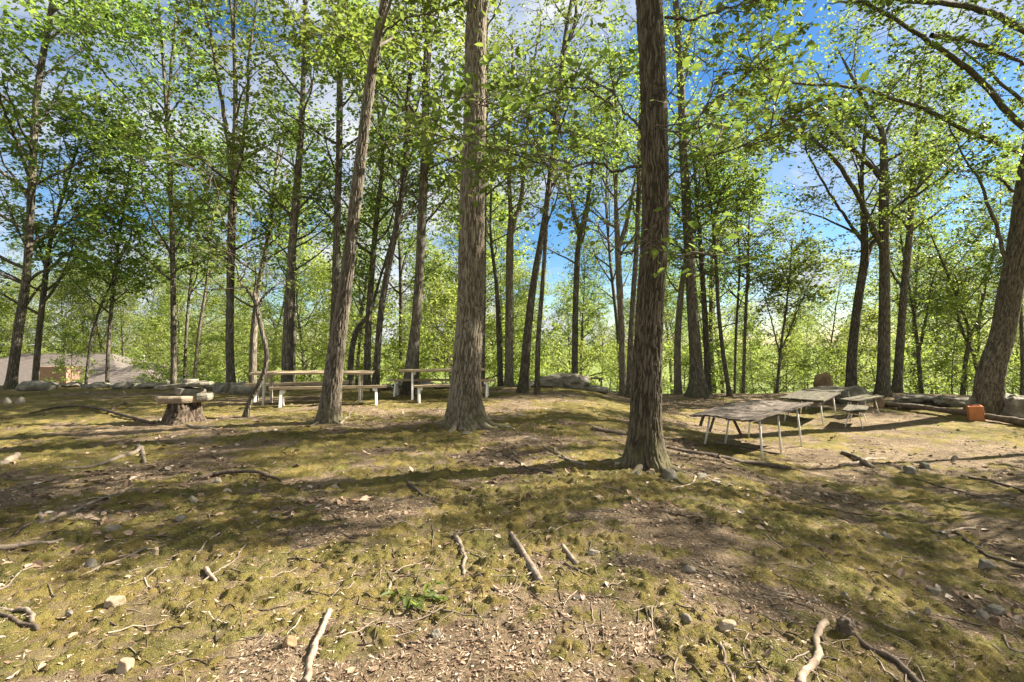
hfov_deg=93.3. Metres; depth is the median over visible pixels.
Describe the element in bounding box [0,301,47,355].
forest tree
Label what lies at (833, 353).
understory sapling
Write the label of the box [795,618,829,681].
fallen stick
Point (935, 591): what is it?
stone
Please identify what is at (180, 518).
stone
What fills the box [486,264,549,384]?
forest tree
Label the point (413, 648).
fallen stick
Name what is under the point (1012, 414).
rock ledge
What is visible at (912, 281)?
forest tree
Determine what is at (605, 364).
forest tree
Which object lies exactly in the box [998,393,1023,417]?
rock ledge
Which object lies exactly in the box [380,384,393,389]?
boulder
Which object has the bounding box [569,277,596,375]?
forest tree
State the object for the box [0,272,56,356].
forest tree
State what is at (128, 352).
forest tree
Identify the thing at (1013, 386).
understory sapling
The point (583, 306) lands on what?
forest tree
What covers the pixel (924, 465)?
stone
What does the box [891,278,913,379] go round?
forest tree
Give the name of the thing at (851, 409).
bench
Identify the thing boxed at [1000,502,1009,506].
stone
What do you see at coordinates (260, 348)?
understory sapling
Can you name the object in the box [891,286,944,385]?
forest tree
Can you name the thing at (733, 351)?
forest tree
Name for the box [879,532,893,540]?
stone
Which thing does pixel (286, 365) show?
deciduous tree
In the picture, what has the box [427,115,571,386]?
deciduous tree
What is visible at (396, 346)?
understory sapling
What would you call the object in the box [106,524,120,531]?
stone
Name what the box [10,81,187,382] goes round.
deciduous tree
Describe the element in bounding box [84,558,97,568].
stone
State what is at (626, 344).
understory sapling
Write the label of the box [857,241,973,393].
forest tree
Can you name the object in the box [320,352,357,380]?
understory sapling
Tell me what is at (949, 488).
fallen stick
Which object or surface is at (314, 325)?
forest tree
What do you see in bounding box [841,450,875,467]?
fallen stick
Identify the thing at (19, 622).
fallen stick
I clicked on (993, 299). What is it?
forest tree
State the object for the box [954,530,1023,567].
fallen stick
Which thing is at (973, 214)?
forest tree
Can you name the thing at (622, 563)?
twig litter
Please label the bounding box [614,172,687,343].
forest tree
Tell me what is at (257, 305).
sapling
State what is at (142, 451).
fallen stick
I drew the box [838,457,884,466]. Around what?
fallen stick
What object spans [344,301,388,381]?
forest tree
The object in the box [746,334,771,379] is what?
forest tree
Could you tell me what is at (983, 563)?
stone
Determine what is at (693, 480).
fallen stick
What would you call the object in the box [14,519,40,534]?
fallen stick
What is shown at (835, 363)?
understory sapling
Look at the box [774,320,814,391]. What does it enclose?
forest tree
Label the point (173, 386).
stone slab
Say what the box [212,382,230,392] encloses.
boulder
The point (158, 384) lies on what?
boulder
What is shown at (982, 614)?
stone
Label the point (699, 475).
stone
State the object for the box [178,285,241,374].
forest tree
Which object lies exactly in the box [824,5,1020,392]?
deciduous tree
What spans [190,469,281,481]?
fallen stick
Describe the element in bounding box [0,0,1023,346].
sky
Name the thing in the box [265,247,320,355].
forest tree
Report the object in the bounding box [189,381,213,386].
stone slab
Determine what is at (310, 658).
fallen stick
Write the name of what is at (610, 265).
forest tree
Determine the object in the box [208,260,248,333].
forest tree
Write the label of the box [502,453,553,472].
fallen stick
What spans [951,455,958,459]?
stone
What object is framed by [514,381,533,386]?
boulder
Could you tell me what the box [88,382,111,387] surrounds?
boulder
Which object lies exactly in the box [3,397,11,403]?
stone
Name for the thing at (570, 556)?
fallen stick
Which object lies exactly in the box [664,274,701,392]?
forest tree
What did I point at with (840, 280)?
forest tree
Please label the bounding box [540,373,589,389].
outcrop
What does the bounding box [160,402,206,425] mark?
tree stump
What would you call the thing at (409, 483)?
fallen stick
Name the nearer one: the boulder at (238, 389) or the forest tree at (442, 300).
the boulder at (238, 389)
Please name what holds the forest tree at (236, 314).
on the ground
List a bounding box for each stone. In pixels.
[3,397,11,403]
[15,396,25,403]
[64,610,72,616]
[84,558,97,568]
[104,595,125,607]
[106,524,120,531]
[116,657,134,673]
[151,547,158,555]
[175,514,187,521]
[189,496,197,502]
[214,478,221,482]
[282,635,296,647]
[431,628,440,637]
[587,549,599,555]
[662,469,677,479]
[680,613,691,623]
[683,565,695,572]
[696,473,706,477]
[711,479,720,484]
[719,619,735,631]
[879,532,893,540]
[903,466,916,473]
[919,462,931,468]
[925,587,940,595]
[925,607,931,613]
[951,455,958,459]
[976,609,988,619]
[978,558,995,569]
[985,604,1004,615]
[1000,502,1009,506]
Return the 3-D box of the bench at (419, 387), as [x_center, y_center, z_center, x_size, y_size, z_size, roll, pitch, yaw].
[-1.803,1.311,11.974,1.233,0.496,0.414,0,0,-16]
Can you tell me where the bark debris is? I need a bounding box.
[0,388,1023,681]
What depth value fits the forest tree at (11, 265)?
51.29 m
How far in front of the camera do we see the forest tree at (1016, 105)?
7.12 m
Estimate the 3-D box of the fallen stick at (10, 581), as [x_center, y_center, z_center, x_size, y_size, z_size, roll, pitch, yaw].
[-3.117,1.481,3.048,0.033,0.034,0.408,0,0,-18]
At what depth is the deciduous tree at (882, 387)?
17.24 m
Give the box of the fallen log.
[885,402,1023,426]
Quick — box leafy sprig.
[381,579,447,610]
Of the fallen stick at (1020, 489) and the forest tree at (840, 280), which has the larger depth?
the forest tree at (840, 280)
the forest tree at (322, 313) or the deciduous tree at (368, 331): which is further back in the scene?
the forest tree at (322, 313)
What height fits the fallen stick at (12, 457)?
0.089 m
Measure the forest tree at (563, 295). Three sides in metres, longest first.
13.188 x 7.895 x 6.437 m
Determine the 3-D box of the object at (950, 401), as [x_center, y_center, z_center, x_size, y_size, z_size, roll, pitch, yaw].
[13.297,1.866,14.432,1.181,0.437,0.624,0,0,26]
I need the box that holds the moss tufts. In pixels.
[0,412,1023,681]
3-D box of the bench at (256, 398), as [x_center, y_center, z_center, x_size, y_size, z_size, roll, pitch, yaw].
[-5.502,1.318,12.475,2.461,0.527,0.515,0,0,-20]
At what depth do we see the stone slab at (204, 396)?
8.81 m
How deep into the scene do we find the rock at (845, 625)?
2.72 m
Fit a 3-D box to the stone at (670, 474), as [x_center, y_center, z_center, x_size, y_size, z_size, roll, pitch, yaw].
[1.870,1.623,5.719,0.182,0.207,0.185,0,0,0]
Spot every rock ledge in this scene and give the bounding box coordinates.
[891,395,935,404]
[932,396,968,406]
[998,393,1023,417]
[1006,413,1018,417]
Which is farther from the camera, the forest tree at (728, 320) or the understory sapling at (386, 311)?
the forest tree at (728, 320)
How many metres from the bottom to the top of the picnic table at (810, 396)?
0.721 m
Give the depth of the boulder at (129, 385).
15.10 m
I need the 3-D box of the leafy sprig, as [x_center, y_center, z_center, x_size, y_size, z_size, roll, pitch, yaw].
[-0.566,1.476,2.804,0.401,0.095,0.296,0,0,0]
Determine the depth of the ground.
4.00 m
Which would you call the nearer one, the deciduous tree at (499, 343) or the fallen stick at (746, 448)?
the fallen stick at (746, 448)
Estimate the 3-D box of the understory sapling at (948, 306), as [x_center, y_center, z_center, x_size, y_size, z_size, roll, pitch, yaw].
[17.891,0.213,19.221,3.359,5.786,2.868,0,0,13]
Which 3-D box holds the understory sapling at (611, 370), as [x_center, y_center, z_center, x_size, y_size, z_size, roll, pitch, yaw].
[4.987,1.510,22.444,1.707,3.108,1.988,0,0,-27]
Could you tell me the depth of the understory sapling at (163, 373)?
19.60 m
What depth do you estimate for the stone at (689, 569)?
3.26 m
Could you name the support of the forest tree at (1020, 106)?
on the ground
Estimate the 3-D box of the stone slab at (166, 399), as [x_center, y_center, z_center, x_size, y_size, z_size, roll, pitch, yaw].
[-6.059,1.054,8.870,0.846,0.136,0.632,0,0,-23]
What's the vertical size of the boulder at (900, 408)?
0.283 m
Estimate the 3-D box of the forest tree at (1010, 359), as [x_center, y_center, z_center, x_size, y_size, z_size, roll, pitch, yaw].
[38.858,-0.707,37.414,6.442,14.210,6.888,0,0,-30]
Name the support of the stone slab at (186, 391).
on the stone slab at (166, 399)
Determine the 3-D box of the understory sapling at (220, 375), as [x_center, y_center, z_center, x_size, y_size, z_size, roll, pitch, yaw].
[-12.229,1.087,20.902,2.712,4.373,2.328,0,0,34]
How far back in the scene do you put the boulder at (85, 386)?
15.21 m
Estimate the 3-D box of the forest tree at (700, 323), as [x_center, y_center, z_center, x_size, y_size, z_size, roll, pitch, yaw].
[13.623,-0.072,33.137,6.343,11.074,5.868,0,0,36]
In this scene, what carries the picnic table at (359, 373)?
on the ground
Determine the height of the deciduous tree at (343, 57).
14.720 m
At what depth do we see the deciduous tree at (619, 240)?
16.70 m
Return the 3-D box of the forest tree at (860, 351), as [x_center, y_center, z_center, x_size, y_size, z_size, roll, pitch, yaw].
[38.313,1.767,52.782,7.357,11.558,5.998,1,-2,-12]
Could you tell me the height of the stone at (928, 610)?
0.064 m
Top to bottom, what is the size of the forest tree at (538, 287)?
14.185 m
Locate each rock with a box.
[813,372,833,398]
[835,616,855,635]
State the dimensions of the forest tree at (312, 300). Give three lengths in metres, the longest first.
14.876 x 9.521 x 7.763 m
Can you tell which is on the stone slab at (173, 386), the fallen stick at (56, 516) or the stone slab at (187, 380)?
the stone slab at (187, 380)
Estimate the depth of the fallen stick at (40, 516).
3.94 m
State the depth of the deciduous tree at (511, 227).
17.11 m
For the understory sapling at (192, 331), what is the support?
on the ground
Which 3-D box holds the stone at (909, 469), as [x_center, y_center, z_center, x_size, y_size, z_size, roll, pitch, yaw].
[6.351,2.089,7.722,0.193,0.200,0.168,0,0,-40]
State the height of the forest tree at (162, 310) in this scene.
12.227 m
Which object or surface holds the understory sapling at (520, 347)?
on the ground
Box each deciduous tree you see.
[0,0,224,389]
[0,90,156,380]
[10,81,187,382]
[47,0,257,383]
[125,0,311,382]
[133,85,332,382]
[140,94,267,378]
[149,120,262,378]
[182,0,398,390]
[219,98,372,381]
[241,0,401,336]
[269,0,532,425]
[274,0,442,384]
[288,0,557,394]
[314,150,448,385]
[333,0,465,392]
[366,0,871,485]
[410,0,549,385]
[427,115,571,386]
[428,0,513,434]
[460,0,590,386]
[486,0,638,392]
[488,23,636,393]
[513,39,632,373]
[551,18,705,395]
[575,0,716,397]
[617,0,773,398]
[619,134,766,394]
[622,84,744,392]
[667,80,793,396]
[678,0,1023,415]
[718,5,1009,396]
[760,65,964,386]
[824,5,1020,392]
[830,174,980,392]
[874,192,1023,394]
[927,152,1023,395]
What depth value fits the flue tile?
12.35 m
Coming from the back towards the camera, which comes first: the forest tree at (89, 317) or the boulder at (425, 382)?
the forest tree at (89, 317)
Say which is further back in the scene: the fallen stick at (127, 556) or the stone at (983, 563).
the stone at (983, 563)
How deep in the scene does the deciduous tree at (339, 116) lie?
14.11 m
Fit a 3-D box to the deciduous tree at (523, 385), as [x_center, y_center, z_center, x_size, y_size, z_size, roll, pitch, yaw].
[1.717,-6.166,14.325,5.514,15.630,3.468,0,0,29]
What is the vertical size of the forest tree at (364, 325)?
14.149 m
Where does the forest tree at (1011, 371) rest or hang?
on the ground
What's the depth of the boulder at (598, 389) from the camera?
15.68 m
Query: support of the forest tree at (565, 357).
on the ground
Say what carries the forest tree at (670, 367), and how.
on the ground
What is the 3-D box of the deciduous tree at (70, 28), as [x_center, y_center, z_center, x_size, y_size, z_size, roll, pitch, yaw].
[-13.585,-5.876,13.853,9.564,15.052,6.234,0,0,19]
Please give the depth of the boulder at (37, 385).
14.60 m
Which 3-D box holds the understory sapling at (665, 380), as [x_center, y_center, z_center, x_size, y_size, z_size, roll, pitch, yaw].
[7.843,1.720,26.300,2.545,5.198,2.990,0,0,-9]
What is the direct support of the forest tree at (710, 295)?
on the ground
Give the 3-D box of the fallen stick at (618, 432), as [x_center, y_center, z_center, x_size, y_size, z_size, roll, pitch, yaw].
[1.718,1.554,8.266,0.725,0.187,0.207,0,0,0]
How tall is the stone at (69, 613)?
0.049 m
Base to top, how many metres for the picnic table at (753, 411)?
0.886 m
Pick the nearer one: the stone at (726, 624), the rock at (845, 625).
the stone at (726, 624)
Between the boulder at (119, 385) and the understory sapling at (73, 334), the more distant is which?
the understory sapling at (73, 334)
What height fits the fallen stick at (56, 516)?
0.076 m
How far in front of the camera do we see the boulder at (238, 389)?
13.55 m
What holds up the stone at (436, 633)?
on the ground
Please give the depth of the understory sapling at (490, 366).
18.36 m
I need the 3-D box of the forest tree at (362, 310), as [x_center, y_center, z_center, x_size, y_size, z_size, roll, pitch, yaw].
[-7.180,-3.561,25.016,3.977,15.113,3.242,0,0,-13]
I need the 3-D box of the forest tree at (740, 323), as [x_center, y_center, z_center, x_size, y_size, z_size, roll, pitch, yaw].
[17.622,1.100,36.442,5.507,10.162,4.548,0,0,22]
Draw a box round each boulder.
[15,380,62,390]
[61,382,82,386]
[80,384,90,388]
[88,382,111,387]
[111,382,128,388]
[127,382,133,388]
[135,382,156,388]
[153,383,166,389]
[202,385,213,389]
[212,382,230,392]
[226,381,247,387]
[228,385,252,394]
[252,386,266,395]
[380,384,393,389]
[420,381,432,388]
[433,383,449,388]
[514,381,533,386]
[585,385,609,393]
[834,385,870,403]
[873,394,884,407]
[898,403,919,409]
[963,396,976,409]
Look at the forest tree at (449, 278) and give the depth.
27.89 m
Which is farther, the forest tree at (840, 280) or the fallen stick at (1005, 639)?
the forest tree at (840, 280)
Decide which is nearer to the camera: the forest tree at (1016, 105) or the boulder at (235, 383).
the forest tree at (1016, 105)
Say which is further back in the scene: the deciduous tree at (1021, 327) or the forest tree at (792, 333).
the forest tree at (792, 333)
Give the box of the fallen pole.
[667,446,791,469]
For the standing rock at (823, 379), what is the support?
on the ground
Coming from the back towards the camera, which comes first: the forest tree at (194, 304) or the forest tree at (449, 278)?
the forest tree at (194, 304)
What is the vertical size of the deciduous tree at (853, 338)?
11.985 m
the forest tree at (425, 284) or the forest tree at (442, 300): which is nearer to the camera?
the forest tree at (425, 284)
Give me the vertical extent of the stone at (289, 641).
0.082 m
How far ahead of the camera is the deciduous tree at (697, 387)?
18.23 m
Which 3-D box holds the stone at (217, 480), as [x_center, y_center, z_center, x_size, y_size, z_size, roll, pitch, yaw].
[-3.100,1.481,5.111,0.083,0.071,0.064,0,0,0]
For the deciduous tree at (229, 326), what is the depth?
15.00 m
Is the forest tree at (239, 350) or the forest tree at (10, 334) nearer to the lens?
the forest tree at (10, 334)
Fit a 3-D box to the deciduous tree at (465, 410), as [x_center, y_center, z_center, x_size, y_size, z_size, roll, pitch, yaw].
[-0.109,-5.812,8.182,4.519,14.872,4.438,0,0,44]
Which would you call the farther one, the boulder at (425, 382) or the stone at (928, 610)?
the boulder at (425, 382)
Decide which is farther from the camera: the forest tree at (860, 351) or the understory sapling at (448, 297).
the forest tree at (860, 351)
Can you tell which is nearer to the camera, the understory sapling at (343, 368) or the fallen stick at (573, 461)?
the fallen stick at (573, 461)
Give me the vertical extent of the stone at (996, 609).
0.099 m
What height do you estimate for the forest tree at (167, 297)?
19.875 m
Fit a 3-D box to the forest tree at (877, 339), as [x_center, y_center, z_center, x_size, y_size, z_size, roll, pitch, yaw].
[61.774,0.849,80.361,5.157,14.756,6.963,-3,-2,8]
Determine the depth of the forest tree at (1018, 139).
8.23 m
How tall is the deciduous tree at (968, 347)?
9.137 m
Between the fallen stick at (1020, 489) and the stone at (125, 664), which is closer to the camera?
the stone at (125, 664)
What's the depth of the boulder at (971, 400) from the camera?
13.24 m
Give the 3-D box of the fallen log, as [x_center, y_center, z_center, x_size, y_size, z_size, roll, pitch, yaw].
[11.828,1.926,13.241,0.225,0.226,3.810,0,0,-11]
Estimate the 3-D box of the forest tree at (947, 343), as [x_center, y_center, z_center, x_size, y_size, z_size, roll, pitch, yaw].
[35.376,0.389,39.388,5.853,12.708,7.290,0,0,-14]
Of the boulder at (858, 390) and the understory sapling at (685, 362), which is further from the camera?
the understory sapling at (685, 362)
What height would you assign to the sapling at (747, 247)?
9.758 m
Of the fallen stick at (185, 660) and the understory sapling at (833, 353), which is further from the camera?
the understory sapling at (833, 353)
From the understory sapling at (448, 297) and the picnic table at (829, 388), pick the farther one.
the understory sapling at (448, 297)
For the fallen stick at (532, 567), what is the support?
on the ground
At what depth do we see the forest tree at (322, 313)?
74.15 m
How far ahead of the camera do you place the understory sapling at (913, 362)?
22.49 m
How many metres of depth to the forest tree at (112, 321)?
60.05 m
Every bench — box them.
[244,380,348,401]
[269,385,386,406]
[387,379,495,396]
[414,384,449,402]
[590,377,601,385]
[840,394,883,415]
[842,404,868,427]
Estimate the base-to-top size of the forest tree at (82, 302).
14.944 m
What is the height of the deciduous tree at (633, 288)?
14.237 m
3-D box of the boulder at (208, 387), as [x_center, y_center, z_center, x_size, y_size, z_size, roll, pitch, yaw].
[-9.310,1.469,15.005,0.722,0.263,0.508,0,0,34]
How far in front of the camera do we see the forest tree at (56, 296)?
43.24 m
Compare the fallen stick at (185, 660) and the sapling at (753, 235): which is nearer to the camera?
the fallen stick at (185, 660)
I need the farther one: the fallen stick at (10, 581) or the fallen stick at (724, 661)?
the fallen stick at (10, 581)
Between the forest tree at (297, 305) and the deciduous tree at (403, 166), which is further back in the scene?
the forest tree at (297, 305)
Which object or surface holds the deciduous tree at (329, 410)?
on the ground
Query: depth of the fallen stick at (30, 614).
2.64 m
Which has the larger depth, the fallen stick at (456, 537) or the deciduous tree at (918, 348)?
the deciduous tree at (918, 348)
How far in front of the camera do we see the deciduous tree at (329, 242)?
16.78 m
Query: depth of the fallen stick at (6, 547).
3.47 m
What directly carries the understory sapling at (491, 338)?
on the ground
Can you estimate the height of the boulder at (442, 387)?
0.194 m
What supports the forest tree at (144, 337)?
on the ground
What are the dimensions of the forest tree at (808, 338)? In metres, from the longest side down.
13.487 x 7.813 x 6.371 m
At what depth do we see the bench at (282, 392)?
10.92 m
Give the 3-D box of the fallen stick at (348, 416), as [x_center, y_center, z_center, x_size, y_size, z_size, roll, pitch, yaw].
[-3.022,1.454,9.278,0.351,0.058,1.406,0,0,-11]
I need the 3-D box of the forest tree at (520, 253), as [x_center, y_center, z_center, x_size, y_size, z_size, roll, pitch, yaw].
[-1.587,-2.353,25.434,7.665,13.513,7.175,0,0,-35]
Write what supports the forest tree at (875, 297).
on the ground
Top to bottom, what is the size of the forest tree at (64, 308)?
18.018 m
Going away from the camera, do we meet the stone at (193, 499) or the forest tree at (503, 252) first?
the stone at (193, 499)
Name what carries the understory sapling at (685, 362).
on the ground
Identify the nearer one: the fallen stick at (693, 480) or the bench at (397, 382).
the fallen stick at (693, 480)
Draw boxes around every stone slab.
[154,380,206,389]
[155,394,206,403]
[173,387,205,395]
[182,379,198,382]
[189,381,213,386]
[193,392,213,400]
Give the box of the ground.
[0,345,1023,681]
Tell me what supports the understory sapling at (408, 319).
on the ground
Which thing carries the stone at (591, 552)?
on the ground
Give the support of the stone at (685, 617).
on the ground
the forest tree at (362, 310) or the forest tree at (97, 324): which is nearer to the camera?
the forest tree at (362, 310)
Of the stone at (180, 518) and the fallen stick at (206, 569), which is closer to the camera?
the fallen stick at (206, 569)
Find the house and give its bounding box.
[0,354,205,386]
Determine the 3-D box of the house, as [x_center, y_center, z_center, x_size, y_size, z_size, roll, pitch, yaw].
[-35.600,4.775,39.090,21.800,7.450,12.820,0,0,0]
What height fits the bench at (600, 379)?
0.526 m
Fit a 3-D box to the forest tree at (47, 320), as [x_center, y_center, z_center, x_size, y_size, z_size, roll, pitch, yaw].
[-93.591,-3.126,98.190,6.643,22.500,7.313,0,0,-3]
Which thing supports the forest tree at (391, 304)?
on the ground
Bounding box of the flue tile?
[966,405,984,420]
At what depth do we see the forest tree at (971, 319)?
56.14 m
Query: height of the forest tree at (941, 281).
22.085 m
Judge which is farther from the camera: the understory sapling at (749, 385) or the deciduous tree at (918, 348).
the understory sapling at (749, 385)
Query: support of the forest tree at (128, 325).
on the ground
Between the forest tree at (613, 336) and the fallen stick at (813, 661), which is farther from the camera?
the forest tree at (613, 336)
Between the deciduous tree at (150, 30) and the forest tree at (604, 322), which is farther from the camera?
the forest tree at (604, 322)
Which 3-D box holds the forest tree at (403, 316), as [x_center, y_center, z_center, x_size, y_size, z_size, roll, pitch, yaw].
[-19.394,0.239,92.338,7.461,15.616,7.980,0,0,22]
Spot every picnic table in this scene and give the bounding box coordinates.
[249,370,373,405]
[398,368,485,399]
[689,400,812,460]
[779,390,840,425]
[801,386,855,411]
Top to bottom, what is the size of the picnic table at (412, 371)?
0.840 m
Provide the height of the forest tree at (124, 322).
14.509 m
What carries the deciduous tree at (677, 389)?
on the ground
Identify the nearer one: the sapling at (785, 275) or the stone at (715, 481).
the stone at (715, 481)
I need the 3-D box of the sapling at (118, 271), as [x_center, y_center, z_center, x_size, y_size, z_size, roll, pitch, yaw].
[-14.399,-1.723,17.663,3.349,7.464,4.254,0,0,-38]
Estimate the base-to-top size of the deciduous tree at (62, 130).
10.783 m
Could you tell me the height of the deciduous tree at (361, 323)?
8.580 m
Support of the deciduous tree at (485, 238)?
on the ground
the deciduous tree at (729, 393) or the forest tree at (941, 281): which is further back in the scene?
the forest tree at (941, 281)
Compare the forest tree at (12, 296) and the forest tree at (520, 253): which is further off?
the forest tree at (12, 296)
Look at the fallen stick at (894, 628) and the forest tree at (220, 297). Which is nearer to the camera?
the fallen stick at (894, 628)
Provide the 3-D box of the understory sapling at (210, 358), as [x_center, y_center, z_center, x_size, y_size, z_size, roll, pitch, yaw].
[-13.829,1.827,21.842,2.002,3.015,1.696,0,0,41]
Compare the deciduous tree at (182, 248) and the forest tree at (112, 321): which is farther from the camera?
the forest tree at (112, 321)
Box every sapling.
[41,316,105,383]
[54,185,168,383]
[131,315,190,384]
[144,117,331,416]
[167,314,224,386]
[180,348,222,386]
[192,318,257,383]
[239,326,281,381]
[267,331,313,381]
[278,326,326,381]
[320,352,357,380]
[348,296,407,383]
[380,328,424,383]
[390,310,447,378]
[403,272,457,382]
[485,301,519,386]
[485,315,502,386]
[503,315,553,381]
[529,321,571,380]
[564,337,604,384]
[602,343,626,390]
[613,336,633,383]
[662,337,684,393]
[668,351,688,393]
[695,161,798,393]
[695,167,800,392]
[700,328,741,392]
[716,310,776,393]
[729,203,851,392]
[730,355,764,393]
[761,335,813,393]
[806,346,844,386]
[808,334,858,386]
[829,303,896,391]
[903,331,955,393]
[907,276,1019,393]
[932,325,987,394]
[969,339,1019,394]
[1007,343,1019,392]
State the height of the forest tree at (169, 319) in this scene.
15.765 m
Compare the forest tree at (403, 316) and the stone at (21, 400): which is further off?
the forest tree at (403, 316)
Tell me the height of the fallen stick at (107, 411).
0.118 m
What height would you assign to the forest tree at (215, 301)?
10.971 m
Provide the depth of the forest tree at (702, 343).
82.65 m
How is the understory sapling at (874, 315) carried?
on the ground
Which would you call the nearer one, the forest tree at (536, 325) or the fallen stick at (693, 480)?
the fallen stick at (693, 480)
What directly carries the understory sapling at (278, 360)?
on the ground
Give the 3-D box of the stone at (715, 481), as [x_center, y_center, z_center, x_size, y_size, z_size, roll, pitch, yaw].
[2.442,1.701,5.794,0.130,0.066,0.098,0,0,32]
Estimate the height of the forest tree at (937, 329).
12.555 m
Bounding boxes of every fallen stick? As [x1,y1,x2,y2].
[0,452,20,465]
[0,538,63,550]
[0,607,35,622]
[0,610,40,630]
[1,563,35,588]
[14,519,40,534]
[28,402,154,423]
[37,483,136,524]
[38,510,43,519]
[61,445,143,469]
[79,547,146,576]
[135,444,146,462]
[167,658,206,672]
[186,424,217,429]
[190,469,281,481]
[192,532,219,560]
[201,543,246,584]
[203,566,216,581]
[301,608,332,681]
[339,411,363,422]
[398,640,426,655]
[407,481,423,495]
[453,532,469,574]
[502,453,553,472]
[509,531,543,582]
[543,446,587,465]
[560,544,578,564]
[591,426,627,434]
[671,475,696,488]
[713,443,782,454]
[719,641,734,681]
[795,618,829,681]
[801,504,887,515]
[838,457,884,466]
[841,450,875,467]
[855,632,920,681]
[885,624,903,630]
[913,478,984,498]
[931,526,976,531]
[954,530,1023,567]
[961,475,1023,491]
[1002,634,1023,653]
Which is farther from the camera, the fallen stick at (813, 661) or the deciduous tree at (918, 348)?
the deciduous tree at (918, 348)
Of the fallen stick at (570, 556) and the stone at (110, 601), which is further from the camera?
the fallen stick at (570, 556)
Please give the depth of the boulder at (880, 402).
14.81 m
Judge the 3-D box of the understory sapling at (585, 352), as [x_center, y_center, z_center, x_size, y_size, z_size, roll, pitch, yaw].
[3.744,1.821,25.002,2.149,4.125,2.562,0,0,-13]
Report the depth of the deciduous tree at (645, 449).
6.00 m
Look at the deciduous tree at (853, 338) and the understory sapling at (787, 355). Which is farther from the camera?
the understory sapling at (787, 355)
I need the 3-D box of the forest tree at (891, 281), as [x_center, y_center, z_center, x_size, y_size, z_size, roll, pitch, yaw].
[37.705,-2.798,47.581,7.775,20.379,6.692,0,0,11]
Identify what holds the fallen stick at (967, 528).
on the ground
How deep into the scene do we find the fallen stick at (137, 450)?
5.88 m
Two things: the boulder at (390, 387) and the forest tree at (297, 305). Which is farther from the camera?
the forest tree at (297, 305)
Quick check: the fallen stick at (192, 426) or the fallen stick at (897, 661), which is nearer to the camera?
the fallen stick at (897, 661)
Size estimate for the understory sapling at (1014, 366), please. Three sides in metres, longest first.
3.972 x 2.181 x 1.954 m
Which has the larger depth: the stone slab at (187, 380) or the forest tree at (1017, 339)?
the forest tree at (1017, 339)
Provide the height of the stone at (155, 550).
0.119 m
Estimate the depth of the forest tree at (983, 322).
46.23 m
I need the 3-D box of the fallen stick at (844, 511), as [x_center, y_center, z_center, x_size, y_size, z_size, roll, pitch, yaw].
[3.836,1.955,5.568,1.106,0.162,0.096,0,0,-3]
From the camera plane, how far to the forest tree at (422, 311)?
39.07 m
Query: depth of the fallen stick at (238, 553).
3.26 m
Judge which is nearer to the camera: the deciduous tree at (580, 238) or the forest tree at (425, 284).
the deciduous tree at (580, 238)
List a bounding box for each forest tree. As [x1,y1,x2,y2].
[0,219,57,342]
[0,270,61,357]
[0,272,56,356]
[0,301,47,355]
[0,312,33,357]
[22,264,115,353]
[23,258,119,353]
[27,256,125,356]
[34,272,61,351]
[50,223,132,353]
[52,263,114,352]
[67,257,182,366]
[87,277,129,353]
[104,251,203,369]
[110,248,225,384]
[113,298,141,351]
[129,314,164,362]
[137,271,215,367]
[155,261,190,331]
[164,188,243,369]
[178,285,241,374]
[189,269,277,382]
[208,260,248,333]
[211,278,279,381]
[214,179,354,381]
[219,313,250,381]
[234,232,312,376]
[260,241,357,381]
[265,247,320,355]
[296,191,408,379]
[296,252,383,381]
[308,282,330,369]
[322,276,388,382]
[331,126,406,385]
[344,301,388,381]
[346,1,446,377]
[380,256,451,381]
[381,153,545,374]
[385,222,457,383]
[393,305,411,364]
[412,247,456,383]
[421,186,566,378]
[485,188,527,365]
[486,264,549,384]
[494,254,570,380]
[527,296,545,366]
[530,221,628,379]
[543,271,614,379]
[545,299,599,382]
[568,46,641,371]
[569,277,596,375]
[588,284,615,383]
[594,292,636,388]
[595,309,628,390]
[599,251,683,388]
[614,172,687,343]
[634,227,707,393]
[663,261,761,388]
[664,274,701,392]
[666,93,780,392]
[671,329,703,390]
[672,212,759,392]
[683,311,718,368]
[715,289,782,393]
[724,231,840,392]
[726,334,755,388]
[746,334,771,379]
[759,311,814,392]
[770,296,835,388]
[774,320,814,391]
[789,253,893,391]
[790,312,823,387]
[808,275,898,388]
[824,324,847,364]
[836,311,892,387]
[855,215,947,352]
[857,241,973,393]
[865,305,895,360]
[868,70,976,392]
[891,237,1013,393]
[891,275,998,393]
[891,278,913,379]
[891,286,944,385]
[917,231,986,391]
[926,295,989,393]
[934,130,1023,355]
[957,262,992,361]
[961,307,1023,393]
[963,235,1023,390]
[976,17,1023,129]
[994,294,1019,393]
[999,19,1023,165]
[999,215,1023,357]
[1009,65,1023,303]
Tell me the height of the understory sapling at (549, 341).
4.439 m
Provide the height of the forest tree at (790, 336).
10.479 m
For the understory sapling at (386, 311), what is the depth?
19.61 m
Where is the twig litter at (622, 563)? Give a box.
[0,389,1023,681]
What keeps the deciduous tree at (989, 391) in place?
on the ground
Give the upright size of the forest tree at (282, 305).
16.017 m
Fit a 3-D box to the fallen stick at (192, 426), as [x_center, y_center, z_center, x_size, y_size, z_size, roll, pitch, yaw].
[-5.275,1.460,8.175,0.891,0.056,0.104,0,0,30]
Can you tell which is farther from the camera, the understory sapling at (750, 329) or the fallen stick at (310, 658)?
the understory sapling at (750, 329)

